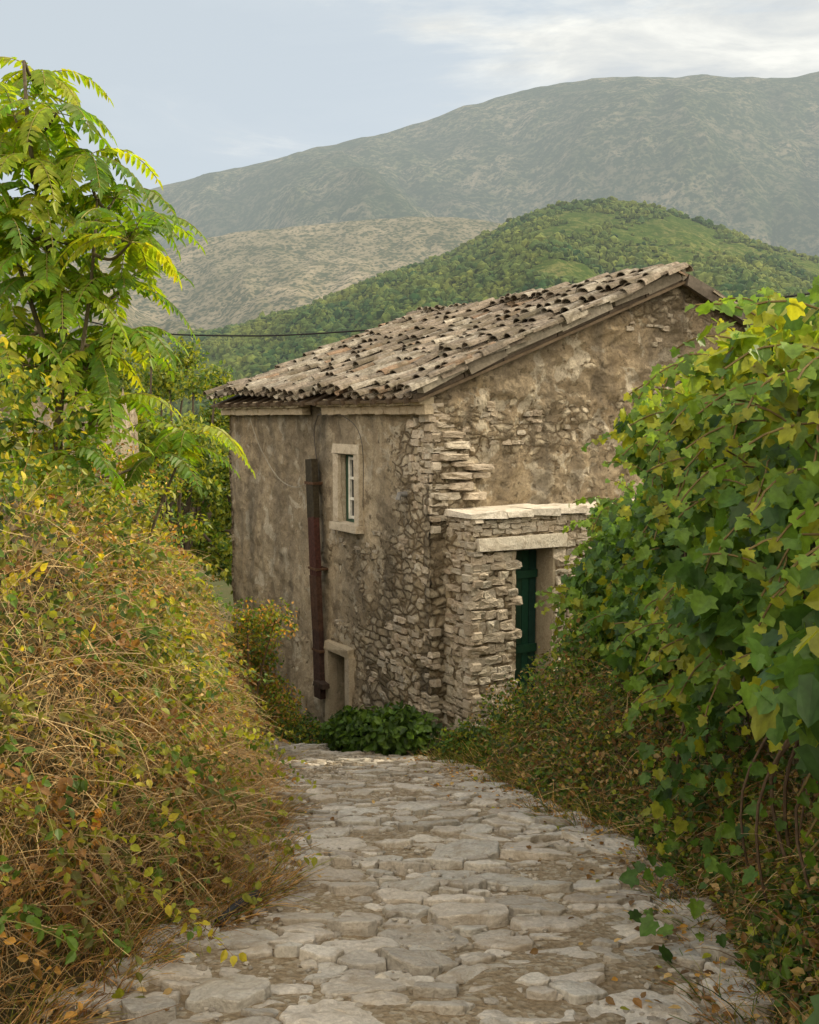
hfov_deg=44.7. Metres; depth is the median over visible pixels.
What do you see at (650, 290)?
roof timbers
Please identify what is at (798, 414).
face
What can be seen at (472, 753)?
wild grass
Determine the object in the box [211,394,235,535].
broadleaf tree
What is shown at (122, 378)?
broadleaf tree
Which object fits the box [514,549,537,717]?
green door
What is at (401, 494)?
wall cable
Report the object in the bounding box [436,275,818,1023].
grape vine
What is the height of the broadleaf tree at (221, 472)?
8.997 m
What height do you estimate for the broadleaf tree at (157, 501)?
8.293 m
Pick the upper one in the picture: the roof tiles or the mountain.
the mountain
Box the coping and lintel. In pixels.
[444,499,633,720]
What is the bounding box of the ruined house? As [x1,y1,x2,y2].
[0,322,141,571]
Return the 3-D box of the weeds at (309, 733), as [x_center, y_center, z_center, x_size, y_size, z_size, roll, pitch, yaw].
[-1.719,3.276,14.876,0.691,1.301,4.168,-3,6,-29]
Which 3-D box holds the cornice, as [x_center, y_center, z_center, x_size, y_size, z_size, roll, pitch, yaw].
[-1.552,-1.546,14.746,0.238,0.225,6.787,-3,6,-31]
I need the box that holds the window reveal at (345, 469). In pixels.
[345,455,345,484]
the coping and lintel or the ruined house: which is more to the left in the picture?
the ruined house
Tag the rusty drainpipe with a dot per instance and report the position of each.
(316, 568)
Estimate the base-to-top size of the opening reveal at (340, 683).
2.150 m
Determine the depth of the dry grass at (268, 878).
4.60 m
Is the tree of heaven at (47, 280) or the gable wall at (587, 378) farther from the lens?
the gable wall at (587, 378)
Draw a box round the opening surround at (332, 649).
[324,639,355,721]
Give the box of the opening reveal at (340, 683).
[337,654,344,711]
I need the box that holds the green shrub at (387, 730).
[318,700,441,755]
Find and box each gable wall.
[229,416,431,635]
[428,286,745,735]
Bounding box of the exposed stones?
[332,313,694,736]
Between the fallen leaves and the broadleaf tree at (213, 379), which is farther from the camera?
the broadleaf tree at (213, 379)
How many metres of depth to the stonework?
11.97 m
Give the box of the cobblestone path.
[33,736,785,1023]
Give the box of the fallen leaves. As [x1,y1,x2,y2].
[36,757,759,1023]
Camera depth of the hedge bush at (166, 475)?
20.83 m
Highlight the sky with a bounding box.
[0,0,818,209]
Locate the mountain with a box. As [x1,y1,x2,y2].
[18,71,818,261]
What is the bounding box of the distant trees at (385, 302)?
[118,196,818,424]
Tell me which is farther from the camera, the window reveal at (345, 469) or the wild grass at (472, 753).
the window reveal at (345, 469)
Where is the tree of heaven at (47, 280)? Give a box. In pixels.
[0,56,255,687]
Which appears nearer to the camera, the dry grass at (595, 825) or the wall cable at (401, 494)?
the dry grass at (595, 825)
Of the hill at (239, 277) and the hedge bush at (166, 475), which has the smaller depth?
the hedge bush at (166, 475)
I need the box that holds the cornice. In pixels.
[217,397,433,415]
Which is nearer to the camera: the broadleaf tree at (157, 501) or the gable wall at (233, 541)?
the gable wall at (233, 541)
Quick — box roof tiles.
[203,262,737,400]
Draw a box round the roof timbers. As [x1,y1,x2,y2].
[211,269,752,407]
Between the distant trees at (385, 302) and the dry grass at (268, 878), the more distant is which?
the distant trees at (385, 302)
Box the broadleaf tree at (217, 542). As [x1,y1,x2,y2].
[119,392,232,582]
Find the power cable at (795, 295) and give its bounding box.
[8,292,809,336]
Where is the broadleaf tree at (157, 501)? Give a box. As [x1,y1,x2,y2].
[140,476,162,520]
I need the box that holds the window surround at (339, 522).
[329,443,363,533]
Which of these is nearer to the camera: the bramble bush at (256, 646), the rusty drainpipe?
the bramble bush at (256, 646)
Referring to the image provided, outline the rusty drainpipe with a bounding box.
[304,459,329,699]
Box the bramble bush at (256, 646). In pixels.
[207,596,306,739]
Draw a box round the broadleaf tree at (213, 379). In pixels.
[149,359,235,577]
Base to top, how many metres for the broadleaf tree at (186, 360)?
13.019 m
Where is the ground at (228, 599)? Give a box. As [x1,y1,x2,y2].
[0,447,817,1023]
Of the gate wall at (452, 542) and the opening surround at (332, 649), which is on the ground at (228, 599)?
the gate wall at (452, 542)
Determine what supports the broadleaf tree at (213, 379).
on the ground at (228, 599)
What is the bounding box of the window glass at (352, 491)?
[352,460,353,515]
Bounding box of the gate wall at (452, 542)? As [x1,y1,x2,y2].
[443,514,587,728]
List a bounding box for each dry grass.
[0,682,337,1023]
[409,721,816,1023]
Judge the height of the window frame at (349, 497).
0.960 m
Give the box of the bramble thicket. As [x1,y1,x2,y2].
[0,331,326,1023]
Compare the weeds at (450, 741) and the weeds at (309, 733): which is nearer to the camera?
the weeds at (450, 741)
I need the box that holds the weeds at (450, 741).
[433,710,628,760]
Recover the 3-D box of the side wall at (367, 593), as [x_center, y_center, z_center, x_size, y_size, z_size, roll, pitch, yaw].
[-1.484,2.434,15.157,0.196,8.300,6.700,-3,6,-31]
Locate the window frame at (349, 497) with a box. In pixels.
[346,455,353,521]
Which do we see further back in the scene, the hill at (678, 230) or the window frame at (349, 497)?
the hill at (678, 230)
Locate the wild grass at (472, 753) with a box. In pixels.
[425,715,539,770]
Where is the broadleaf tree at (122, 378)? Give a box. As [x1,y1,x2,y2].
[52,328,162,396]
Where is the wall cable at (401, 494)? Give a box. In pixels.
[250,414,407,500]
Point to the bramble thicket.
(161, 609)
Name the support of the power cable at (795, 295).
attached to the roof tiles
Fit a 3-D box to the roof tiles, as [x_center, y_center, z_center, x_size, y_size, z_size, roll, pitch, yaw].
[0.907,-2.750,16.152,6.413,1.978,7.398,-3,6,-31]
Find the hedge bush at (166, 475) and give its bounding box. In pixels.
[140,443,199,567]
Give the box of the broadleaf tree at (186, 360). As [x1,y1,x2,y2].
[118,334,209,506]
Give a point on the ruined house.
(132, 414)
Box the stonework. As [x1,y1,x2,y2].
[429,513,591,730]
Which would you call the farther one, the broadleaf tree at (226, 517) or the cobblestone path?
the broadleaf tree at (226, 517)
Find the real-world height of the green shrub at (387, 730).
1.176 m
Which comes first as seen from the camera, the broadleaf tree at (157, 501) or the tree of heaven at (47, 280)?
the tree of heaven at (47, 280)
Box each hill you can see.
[0,216,502,339]
[121,200,818,413]
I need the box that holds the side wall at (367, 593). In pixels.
[230,405,433,727]
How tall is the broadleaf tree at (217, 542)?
9.068 m
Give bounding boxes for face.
[630,407,818,843]
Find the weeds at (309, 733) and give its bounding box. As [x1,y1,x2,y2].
[256,711,329,743]
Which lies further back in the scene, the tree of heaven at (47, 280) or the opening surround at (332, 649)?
the opening surround at (332, 649)
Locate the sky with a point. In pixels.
(195, 88)
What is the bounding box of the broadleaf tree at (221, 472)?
[195,453,232,593]
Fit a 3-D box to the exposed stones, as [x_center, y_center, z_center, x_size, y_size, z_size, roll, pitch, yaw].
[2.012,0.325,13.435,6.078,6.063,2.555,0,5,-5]
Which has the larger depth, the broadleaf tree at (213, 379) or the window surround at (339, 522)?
the broadleaf tree at (213, 379)

